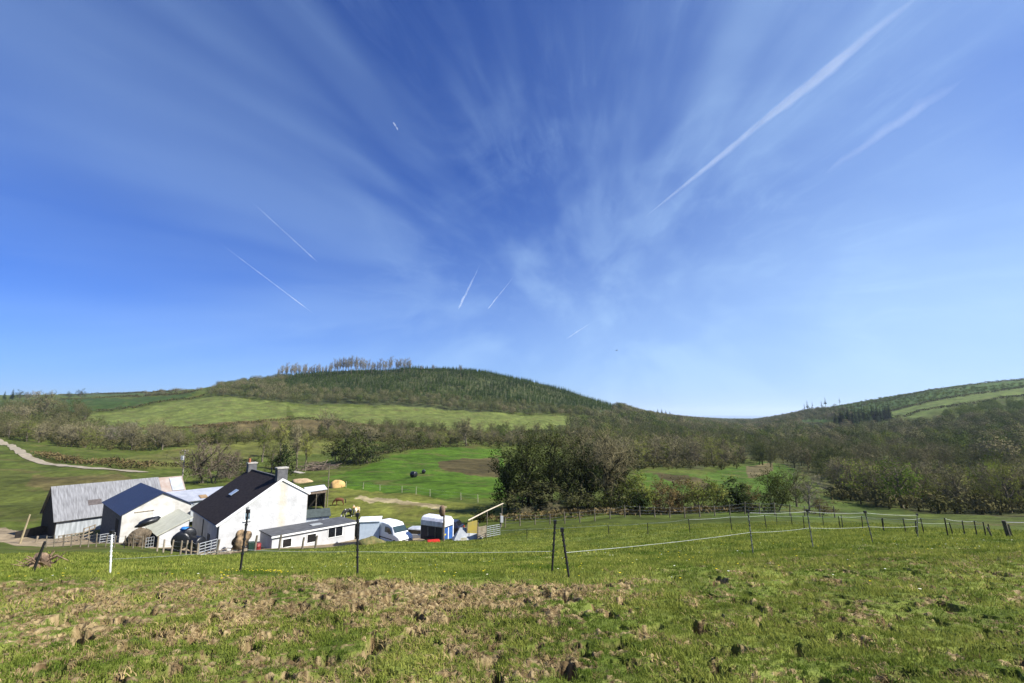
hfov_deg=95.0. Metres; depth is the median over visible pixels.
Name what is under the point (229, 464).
thicket
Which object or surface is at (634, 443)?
tree
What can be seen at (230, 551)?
branch pile
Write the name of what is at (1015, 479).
tree
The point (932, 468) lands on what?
tree
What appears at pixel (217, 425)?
hedge
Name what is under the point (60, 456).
hedge
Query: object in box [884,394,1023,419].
hedge
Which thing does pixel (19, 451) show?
track
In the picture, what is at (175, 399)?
hedge
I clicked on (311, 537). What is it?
window
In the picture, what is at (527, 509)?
bush
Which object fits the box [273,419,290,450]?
tree
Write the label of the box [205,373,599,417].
woodland
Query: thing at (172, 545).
stock fence
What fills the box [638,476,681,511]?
bush
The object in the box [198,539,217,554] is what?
field gate
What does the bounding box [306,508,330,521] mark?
garden shed
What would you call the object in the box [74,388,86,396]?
tree
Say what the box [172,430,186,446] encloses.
tree
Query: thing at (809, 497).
leafless tree
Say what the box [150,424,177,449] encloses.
tree
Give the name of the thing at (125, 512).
barn
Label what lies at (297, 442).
tree
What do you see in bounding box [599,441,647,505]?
ivy tree
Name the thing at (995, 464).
tree
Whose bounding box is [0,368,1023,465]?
hills
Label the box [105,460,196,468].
hedge
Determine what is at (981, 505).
undergrowth
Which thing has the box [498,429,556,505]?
evergreen tree
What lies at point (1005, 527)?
gate post
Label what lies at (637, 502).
bush
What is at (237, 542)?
straw bale
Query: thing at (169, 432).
tree
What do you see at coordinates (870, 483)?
tree
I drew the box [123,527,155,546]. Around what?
timber heap
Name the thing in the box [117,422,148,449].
tree
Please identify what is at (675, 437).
tree
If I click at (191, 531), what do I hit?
wrapped bale
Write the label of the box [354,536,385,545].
hay heap
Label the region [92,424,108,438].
tree
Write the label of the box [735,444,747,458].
tree
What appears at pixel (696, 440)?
tree
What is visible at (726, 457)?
tree
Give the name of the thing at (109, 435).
tree
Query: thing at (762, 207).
sky
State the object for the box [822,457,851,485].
tree
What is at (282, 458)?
bush
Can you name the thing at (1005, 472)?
tree
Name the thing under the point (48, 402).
tree
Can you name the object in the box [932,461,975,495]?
tree
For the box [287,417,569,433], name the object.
hedge
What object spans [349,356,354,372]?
tree
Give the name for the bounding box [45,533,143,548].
stock fence
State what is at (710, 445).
tree
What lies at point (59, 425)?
tree
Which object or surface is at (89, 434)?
tree
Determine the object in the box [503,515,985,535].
electric fence
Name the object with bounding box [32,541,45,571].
leaning post
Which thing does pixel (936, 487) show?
tree
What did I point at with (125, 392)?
hedge
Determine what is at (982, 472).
tree
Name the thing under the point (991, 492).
tree
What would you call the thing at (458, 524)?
car
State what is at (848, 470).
tree
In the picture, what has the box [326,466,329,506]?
utility pole
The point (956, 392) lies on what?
plantation
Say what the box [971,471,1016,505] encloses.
tree
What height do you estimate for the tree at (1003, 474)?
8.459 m
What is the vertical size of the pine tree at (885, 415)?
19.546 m
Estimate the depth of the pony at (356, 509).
65.61 m
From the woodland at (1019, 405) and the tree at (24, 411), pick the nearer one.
the tree at (24, 411)
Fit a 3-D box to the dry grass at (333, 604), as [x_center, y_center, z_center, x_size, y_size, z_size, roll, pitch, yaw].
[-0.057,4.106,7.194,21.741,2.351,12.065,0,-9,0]
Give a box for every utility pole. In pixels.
[181,450,188,477]
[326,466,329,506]
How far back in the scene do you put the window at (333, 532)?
48.76 m
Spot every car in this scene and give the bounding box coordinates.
[408,526,420,537]
[454,519,464,534]
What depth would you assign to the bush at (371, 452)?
143.76 m
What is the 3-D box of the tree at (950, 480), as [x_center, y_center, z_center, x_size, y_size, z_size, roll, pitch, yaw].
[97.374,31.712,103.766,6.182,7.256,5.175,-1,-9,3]
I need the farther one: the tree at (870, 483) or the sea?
the sea
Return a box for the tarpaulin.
[452,528,482,540]
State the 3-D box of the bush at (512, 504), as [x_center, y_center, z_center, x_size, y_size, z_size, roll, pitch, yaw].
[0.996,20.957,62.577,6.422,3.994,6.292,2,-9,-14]
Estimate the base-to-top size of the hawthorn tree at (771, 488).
6.583 m
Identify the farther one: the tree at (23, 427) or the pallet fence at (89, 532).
the tree at (23, 427)
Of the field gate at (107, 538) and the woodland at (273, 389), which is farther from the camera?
the woodland at (273, 389)
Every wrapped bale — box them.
[171,531,189,549]
[180,526,196,536]
[188,536,205,549]
[410,471,417,477]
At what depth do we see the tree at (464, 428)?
198.90 m
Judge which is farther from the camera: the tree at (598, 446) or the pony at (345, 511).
the tree at (598, 446)
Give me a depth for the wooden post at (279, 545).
42.48 m
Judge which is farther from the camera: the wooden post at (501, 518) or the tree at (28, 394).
the tree at (28, 394)
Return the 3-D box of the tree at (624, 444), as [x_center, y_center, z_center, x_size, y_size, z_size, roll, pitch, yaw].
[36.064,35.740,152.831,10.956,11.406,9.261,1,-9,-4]
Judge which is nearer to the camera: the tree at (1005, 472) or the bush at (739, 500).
the bush at (739, 500)
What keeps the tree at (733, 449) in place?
on the ground at (452, 478)
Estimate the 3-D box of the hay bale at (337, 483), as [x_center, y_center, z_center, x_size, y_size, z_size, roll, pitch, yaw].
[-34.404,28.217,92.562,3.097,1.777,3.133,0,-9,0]
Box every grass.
[0,550,1023,682]
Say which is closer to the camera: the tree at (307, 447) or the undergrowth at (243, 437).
the tree at (307, 447)
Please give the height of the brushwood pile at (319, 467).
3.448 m
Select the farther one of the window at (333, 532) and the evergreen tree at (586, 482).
the evergreen tree at (586, 482)
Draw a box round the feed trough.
[427,539,439,542]
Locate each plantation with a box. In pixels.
[244,364,613,409]
[803,382,1023,420]
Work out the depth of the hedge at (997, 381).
731.23 m
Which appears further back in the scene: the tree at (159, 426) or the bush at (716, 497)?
the tree at (159, 426)
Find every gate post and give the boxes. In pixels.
[439,505,444,540]
[1001,520,1023,536]
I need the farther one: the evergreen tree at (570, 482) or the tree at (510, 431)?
the tree at (510, 431)
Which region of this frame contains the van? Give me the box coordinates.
[379,518,412,540]
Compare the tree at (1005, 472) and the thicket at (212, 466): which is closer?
the tree at (1005, 472)
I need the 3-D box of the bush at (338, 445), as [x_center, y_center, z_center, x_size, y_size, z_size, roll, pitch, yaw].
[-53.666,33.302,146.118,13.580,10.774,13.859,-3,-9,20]
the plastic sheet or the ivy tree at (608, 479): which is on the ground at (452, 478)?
the ivy tree at (608, 479)
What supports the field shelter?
on the ground at (452, 478)
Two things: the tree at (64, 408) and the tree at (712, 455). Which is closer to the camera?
the tree at (712, 455)
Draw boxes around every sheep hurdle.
[145,537,153,547]
[487,524,499,536]
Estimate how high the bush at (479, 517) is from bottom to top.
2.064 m
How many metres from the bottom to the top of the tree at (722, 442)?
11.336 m
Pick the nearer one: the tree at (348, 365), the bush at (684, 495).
the bush at (684, 495)
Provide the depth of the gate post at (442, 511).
43.13 m
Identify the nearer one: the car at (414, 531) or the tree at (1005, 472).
the car at (414, 531)
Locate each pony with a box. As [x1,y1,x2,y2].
[332,498,345,505]
[340,509,353,517]
[353,505,359,512]
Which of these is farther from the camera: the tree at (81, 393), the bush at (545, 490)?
the tree at (81, 393)
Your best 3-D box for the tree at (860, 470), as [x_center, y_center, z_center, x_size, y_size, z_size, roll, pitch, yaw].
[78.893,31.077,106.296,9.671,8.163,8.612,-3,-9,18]
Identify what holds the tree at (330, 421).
on the ground at (452, 478)
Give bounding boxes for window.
[243,511,250,521]
[282,537,291,547]
[306,533,316,543]
[327,526,342,538]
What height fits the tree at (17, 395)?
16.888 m
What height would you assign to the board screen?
1.500 m
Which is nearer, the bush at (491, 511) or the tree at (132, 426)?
the bush at (491, 511)
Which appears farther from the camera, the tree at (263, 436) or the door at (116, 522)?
the tree at (263, 436)
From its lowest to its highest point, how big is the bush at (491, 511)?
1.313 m
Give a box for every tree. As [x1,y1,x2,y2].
[1,405,16,415]
[2,421,21,436]
[3,413,39,440]
[9,416,36,432]
[11,406,25,419]
[12,405,41,418]
[14,389,26,399]
[25,391,34,398]
[27,407,45,417]
[29,390,60,415]
[29,423,51,442]
[31,421,55,437]
[48,416,71,433]
[49,408,69,418]
[53,422,73,439]
[58,422,86,446]
[63,404,72,416]
[68,419,93,442]
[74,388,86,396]
[77,421,100,446]
[78,406,94,420]
[83,418,102,438]
[91,427,103,440]
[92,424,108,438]
[98,424,121,441]
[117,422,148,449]
[117,424,131,438]
[121,418,146,437]
[122,427,148,444]
[146,421,168,441]
[149,419,171,437]
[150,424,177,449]
[163,425,176,438]
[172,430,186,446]
[183,431,195,441]
[188,424,201,439]
[201,428,218,441]
[208,424,226,435]
[209,432,222,444]
[221,428,234,441]
[239,427,250,438]
[253,418,279,461]
[261,435,283,473]
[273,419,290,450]
[288,424,308,469]
[299,431,320,470]
[316,410,342,432]
[326,426,336,437]
[345,358,352,372]
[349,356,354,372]
[360,425,381,439]
[395,426,405,437]
[407,427,417,435]
[426,432,435,445]
[430,427,450,446]
[456,427,470,441]
[458,414,472,445]
[475,427,484,439]
[487,441,542,509]
[489,429,498,437]
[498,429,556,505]
[499,426,510,435]
[504,432,515,442]
[506,428,520,439]
[518,420,585,502]
[540,424,618,487]
[546,441,586,508]
[562,434,609,508]
[578,420,643,507]
[586,437,607,459]
[595,434,627,457]
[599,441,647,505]
[615,434,655,468]
[616,436,645,461]
[617,434,634,459]
[628,438,659,461]
[640,435,665,461]
[648,432,670,449]
[655,436,682,466]
[664,439,685,459]
[665,434,686,455]
[678,437,699,460]
[683,434,721,460]
[685,433,702,459]
[686,438,709,465]
[700,437,718,456]
[700,438,723,462]
[708,437,733,460]
[715,445,736,465]
[725,436,739,456]
[725,441,741,457]
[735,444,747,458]
[744,465,809,512]
[777,468,819,506]
[785,467,833,512]
[820,455,871,486]
[821,456,844,480]
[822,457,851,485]
[833,460,862,493]
[834,458,884,500]
[836,456,882,474]
[837,465,880,488]
[840,409,845,424]
[849,407,856,424]
[853,463,897,492]
[858,451,883,464]
[862,405,867,422]
[868,463,898,488]
[869,462,904,485]
[870,406,875,421]
[870,457,927,507]
[874,405,881,421]
[878,408,883,420]
[882,405,887,420]
[886,402,893,419]
[890,460,926,497]
[894,461,937,488]
[910,459,945,483]
[913,460,941,487]
[913,473,960,506]
[915,463,945,488]
[927,467,978,513]
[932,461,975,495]
[936,460,973,480]
[938,470,963,492]
[956,468,980,487]
[962,462,998,493]
[967,461,1014,493]
[970,455,1011,473]
[971,455,1023,512]
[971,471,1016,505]
[976,476,1013,504]
[994,462,1022,492]
[996,461,1023,501]
[1003,468,1023,495]
[1010,456,1023,470]
[1010,465,1023,498]
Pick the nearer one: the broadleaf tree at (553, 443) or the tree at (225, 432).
the broadleaf tree at (553, 443)
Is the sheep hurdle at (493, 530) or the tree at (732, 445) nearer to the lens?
the sheep hurdle at (493, 530)
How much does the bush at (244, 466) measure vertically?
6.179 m
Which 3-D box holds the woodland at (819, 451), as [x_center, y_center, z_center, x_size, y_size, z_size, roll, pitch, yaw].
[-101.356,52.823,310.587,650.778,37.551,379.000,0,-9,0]
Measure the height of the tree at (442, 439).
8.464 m
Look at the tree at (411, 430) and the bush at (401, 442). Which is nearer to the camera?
the bush at (401, 442)
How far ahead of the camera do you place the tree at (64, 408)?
324.97 m
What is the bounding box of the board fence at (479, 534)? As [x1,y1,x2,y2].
[477,525,485,538]
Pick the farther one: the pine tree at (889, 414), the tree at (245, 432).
the pine tree at (889, 414)
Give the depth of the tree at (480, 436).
214.94 m
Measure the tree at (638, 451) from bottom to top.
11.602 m
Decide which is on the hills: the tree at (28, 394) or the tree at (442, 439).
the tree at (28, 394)
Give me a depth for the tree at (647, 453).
165.13 m
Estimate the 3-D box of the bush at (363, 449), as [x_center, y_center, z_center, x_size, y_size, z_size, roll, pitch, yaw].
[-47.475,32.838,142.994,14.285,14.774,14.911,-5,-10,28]
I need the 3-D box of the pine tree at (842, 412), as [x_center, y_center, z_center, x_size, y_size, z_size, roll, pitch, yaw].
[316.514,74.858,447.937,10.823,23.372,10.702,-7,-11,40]
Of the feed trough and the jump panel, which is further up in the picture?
the jump panel
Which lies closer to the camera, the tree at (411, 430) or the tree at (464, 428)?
the tree at (464, 428)
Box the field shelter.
[304,485,326,508]
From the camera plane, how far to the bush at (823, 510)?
58.02 m
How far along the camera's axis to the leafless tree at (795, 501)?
69.17 m
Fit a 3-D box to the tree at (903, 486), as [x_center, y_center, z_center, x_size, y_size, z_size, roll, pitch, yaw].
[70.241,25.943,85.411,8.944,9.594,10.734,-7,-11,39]
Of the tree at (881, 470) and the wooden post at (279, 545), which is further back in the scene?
the tree at (881, 470)
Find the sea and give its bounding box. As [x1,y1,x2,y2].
[682,415,776,418]
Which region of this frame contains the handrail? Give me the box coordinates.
[467,503,502,524]
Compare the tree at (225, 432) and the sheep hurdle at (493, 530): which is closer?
the sheep hurdle at (493, 530)
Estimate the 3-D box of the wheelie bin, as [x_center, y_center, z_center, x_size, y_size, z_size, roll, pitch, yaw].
[-24.475,19.320,43.978,0.607,1.059,0.600,7,-11,-39]
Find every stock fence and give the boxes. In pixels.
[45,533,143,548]
[156,536,198,554]
[504,502,835,527]
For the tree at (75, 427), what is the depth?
177.47 m
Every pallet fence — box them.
[57,532,83,542]
[82,524,95,539]
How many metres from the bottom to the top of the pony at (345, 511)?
1.198 m
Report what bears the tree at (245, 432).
on the ground at (452, 478)
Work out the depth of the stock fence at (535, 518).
49.65 m
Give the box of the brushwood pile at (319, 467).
[291,460,349,470]
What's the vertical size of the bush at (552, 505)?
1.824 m
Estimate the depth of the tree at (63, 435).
184.98 m
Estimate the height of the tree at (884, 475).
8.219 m
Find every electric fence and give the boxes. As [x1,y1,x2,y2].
[109,509,917,576]
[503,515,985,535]
[776,514,990,533]
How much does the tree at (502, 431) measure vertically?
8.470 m
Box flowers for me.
[51,535,958,588]
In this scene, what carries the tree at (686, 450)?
on the ground at (452, 478)
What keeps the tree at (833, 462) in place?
on the ground at (452, 478)
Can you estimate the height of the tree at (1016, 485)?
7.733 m
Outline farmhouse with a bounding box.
[190,459,310,551]
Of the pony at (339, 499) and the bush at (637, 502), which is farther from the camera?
the pony at (339, 499)
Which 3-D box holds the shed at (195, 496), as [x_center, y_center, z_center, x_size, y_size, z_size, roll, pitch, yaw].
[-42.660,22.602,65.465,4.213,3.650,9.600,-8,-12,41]
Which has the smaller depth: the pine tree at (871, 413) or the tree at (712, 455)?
the tree at (712, 455)
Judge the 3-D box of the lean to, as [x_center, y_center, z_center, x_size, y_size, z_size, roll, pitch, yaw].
[-36.358,20.320,49.415,6.190,3.965,3.009,-8,-12,42]
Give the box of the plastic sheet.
[134,516,160,527]
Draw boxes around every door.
[113,518,118,540]
[206,533,209,546]
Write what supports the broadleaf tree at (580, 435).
on the ground at (452, 478)
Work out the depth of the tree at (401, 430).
224.48 m
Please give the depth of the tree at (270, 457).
121.63 m
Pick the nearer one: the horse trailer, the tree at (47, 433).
the horse trailer
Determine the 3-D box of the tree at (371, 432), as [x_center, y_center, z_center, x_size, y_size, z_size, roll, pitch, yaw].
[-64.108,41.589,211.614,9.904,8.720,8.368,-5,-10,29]
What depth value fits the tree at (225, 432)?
208.10 m
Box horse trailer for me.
[418,514,453,539]
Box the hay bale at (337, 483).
[330,480,344,487]
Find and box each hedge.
[30,450,158,467]
[58,388,181,395]
[60,390,197,399]
[96,393,207,411]
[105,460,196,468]
[108,416,288,429]
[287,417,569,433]
[375,442,507,456]
[476,503,765,521]
[850,378,1023,406]
[879,384,1023,414]
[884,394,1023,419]
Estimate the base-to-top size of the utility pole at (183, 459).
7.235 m
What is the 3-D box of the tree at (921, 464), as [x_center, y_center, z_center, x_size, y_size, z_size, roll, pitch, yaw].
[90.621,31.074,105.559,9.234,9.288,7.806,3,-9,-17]
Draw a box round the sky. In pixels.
[0,0,1023,414]
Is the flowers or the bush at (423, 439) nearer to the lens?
the flowers
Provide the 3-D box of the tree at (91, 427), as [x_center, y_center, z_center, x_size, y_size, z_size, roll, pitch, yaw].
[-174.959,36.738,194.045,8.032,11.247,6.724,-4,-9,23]
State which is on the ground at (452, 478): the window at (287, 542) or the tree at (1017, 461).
the tree at (1017, 461)
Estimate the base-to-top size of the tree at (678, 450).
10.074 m
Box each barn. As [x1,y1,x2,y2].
[40,476,185,538]
[100,483,193,542]
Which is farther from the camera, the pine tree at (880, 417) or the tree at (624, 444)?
the pine tree at (880, 417)
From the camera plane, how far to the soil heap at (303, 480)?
102.72 m
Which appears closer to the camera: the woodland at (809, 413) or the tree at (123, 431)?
the tree at (123, 431)
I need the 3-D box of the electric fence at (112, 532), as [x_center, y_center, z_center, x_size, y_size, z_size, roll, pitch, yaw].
[4.929,5.290,11.927,25.960,3.090,4.370,4,-9,-22]
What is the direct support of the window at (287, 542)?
in the outbuilding
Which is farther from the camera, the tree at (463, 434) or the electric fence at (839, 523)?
the tree at (463, 434)
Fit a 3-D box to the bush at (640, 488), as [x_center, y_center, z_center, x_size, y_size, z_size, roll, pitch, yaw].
[16.204,19.867,60.587,6.296,6.511,6.572,-4,-10,24]
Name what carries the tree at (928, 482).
on the ground at (452, 478)
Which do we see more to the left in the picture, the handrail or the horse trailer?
the horse trailer
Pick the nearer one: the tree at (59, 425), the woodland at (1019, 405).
the tree at (59, 425)
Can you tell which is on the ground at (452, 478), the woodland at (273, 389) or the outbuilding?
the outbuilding
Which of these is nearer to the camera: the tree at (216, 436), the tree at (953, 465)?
the tree at (953, 465)
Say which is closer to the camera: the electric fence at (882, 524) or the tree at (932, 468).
the electric fence at (882, 524)
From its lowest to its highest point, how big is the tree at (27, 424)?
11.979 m
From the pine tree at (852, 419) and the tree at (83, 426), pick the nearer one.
the tree at (83, 426)
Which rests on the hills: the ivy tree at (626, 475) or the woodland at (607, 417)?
the woodland at (607, 417)
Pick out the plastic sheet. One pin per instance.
(147, 521)
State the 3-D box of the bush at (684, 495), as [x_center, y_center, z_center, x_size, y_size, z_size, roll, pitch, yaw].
[21.266,19.783,60.028,6.328,5.263,5.607,1,-9,-5]
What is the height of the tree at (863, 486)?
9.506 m
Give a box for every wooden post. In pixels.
[216,539,219,554]
[254,535,257,550]
[278,534,281,549]
[499,513,502,526]
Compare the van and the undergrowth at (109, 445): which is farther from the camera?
the undergrowth at (109, 445)
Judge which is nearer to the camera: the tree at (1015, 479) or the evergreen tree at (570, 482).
the evergreen tree at (570, 482)
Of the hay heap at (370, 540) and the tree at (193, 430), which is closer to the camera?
the hay heap at (370, 540)
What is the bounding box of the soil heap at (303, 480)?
[292,478,312,482]
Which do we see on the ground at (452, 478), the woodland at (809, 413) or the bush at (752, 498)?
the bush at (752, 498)
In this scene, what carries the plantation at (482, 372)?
on the hills
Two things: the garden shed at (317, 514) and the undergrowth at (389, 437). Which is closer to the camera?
the garden shed at (317, 514)
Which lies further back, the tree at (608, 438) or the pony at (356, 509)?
the tree at (608, 438)
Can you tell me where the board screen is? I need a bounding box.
[14,526,47,537]
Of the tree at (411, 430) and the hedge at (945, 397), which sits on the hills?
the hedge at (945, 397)
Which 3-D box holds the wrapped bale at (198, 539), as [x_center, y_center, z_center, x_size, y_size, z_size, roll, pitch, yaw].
[-30.347,19.299,44.992,1.400,1.252,1.252,-2,-9,15]
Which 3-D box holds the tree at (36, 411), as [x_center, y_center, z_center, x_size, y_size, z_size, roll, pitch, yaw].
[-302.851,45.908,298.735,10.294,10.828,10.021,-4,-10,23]
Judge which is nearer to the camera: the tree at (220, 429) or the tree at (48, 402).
the tree at (220, 429)
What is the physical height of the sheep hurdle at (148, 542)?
1.006 m
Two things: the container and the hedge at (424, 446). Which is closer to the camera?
the container
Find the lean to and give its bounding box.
[144,509,192,547]
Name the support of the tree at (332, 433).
on the ground at (452, 478)
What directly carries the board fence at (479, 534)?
on the ground at (452, 478)
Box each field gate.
[99,532,115,543]
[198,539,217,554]
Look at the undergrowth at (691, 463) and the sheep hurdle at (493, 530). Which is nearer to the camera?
the sheep hurdle at (493, 530)
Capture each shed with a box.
[167,486,222,521]
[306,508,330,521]
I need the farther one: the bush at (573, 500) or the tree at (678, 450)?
the tree at (678, 450)
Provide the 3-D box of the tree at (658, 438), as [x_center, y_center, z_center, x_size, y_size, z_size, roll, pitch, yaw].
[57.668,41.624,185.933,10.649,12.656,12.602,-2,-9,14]
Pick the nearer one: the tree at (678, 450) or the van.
the van
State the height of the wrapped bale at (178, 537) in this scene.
1.616 m
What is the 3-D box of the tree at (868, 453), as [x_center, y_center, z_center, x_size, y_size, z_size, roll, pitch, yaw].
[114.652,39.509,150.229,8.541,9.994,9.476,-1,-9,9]
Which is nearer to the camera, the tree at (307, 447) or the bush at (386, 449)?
the tree at (307, 447)
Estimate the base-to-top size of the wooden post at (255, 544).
1.764 m
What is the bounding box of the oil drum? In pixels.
[256,543,260,549]
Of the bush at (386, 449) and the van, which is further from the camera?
the bush at (386, 449)
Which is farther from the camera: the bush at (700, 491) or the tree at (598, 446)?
the tree at (598, 446)
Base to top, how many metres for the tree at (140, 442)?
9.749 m
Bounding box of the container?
[359,516,382,539]
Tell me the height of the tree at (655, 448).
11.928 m
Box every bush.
[231,453,260,473]
[271,442,297,475]
[321,433,362,463]
[334,425,377,466]
[351,431,386,463]
[377,441,398,453]
[385,437,415,449]
[410,431,431,446]
[469,506,491,521]
[484,506,496,513]
[499,487,542,512]
[516,478,565,509]
[518,506,533,515]
[544,500,564,512]
[548,481,605,510]
[580,484,614,508]
[602,480,637,508]
[619,471,661,513]
[624,490,653,515]
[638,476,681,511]
[659,474,698,512]
[665,476,719,509]
[694,472,737,509]
[718,476,755,510]
[726,482,760,508]
[802,497,843,514]
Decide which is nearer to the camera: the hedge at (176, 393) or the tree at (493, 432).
the tree at (493, 432)
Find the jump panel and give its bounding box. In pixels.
[466,520,478,532]
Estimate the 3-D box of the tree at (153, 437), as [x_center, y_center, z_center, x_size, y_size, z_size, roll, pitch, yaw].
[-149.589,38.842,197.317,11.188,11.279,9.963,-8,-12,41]
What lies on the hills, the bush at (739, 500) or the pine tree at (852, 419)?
the pine tree at (852, 419)
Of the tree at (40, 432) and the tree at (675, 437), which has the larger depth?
the tree at (675, 437)
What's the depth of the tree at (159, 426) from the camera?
207.88 m
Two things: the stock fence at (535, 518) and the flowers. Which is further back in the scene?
the stock fence at (535, 518)
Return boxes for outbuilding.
[259,516,355,548]
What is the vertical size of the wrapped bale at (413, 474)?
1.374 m
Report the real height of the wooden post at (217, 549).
1.814 m
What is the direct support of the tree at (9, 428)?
on the ground at (452, 478)
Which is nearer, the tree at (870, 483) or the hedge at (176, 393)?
the tree at (870, 483)
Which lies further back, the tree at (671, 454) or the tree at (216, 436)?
the tree at (216, 436)
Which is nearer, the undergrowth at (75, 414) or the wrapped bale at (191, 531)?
the wrapped bale at (191, 531)
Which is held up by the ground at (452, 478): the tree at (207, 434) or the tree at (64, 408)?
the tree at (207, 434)
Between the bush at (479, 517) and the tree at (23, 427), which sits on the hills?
the tree at (23, 427)
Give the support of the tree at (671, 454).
on the ground at (452, 478)
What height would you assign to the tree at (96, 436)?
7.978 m
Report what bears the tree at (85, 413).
on the hills
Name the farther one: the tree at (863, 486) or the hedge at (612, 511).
the tree at (863, 486)
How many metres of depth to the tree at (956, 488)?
78.95 m
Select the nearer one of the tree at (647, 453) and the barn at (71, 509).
the barn at (71, 509)
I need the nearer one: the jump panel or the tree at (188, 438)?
the jump panel
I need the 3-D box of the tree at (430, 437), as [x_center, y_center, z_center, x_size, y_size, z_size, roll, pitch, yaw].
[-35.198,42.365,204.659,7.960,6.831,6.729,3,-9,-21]
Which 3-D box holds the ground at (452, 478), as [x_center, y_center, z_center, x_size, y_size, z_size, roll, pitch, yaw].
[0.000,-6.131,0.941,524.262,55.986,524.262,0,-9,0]
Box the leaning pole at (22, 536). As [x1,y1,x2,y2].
[19,514,30,543]
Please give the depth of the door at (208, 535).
47.98 m
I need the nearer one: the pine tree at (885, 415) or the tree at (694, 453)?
the tree at (694, 453)
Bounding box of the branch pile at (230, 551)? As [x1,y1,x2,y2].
[198,548,246,554]
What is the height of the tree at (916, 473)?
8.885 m
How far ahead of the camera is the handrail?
52.55 m
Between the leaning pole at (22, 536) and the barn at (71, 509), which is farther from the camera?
the barn at (71, 509)
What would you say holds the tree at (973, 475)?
on the ground at (452, 478)
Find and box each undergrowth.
[0,408,93,421]
[0,423,183,450]
[152,431,326,447]
[324,427,594,447]
[613,452,747,470]
[820,480,1023,514]
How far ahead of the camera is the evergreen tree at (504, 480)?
64.99 m
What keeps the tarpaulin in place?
on the ground at (452, 478)
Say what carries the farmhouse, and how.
on the ground at (452, 478)
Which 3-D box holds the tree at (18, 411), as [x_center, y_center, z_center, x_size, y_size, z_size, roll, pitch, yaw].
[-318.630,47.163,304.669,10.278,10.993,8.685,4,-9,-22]
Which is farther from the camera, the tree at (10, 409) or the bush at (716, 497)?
the tree at (10, 409)
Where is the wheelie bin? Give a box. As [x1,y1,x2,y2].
[247,541,254,550]
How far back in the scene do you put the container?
46.43 m
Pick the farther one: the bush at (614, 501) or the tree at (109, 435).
the tree at (109, 435)
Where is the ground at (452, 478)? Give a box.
[0,434,1023,682]
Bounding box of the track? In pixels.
[0,439,145,471]
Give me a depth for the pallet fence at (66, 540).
50.90 m
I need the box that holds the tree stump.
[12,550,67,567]
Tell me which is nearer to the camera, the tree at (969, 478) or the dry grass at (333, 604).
the dry grass at (333, 604)
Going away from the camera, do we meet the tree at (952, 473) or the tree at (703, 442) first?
the tree at (952, 473)
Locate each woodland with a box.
[0,397,1023,484]
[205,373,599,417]
[563,402,801,430]
[592,408,741,458]
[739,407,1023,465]
[749,404,857,421]
[938,396,1023,420]
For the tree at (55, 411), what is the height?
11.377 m
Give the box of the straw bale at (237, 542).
[231,529,251,552]
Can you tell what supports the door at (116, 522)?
in the barn at (125, 512)
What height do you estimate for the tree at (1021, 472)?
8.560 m
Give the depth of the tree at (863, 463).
115.60 m
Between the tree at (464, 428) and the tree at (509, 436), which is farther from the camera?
the tree at (509, 436)
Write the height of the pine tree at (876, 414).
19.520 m
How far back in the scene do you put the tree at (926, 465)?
113.27 m
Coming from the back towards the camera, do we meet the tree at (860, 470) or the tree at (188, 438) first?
the tree at (188, 438)
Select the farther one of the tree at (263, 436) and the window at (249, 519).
the tree at (263, 436)
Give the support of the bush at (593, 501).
on the ground at (452, 478)
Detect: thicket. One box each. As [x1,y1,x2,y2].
[166,435,240,484]
[215,450,254,478]
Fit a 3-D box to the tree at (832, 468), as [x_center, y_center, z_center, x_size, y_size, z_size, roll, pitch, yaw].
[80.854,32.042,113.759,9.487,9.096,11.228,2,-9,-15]
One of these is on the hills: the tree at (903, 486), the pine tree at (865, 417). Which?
the pine tree at (865, 417)

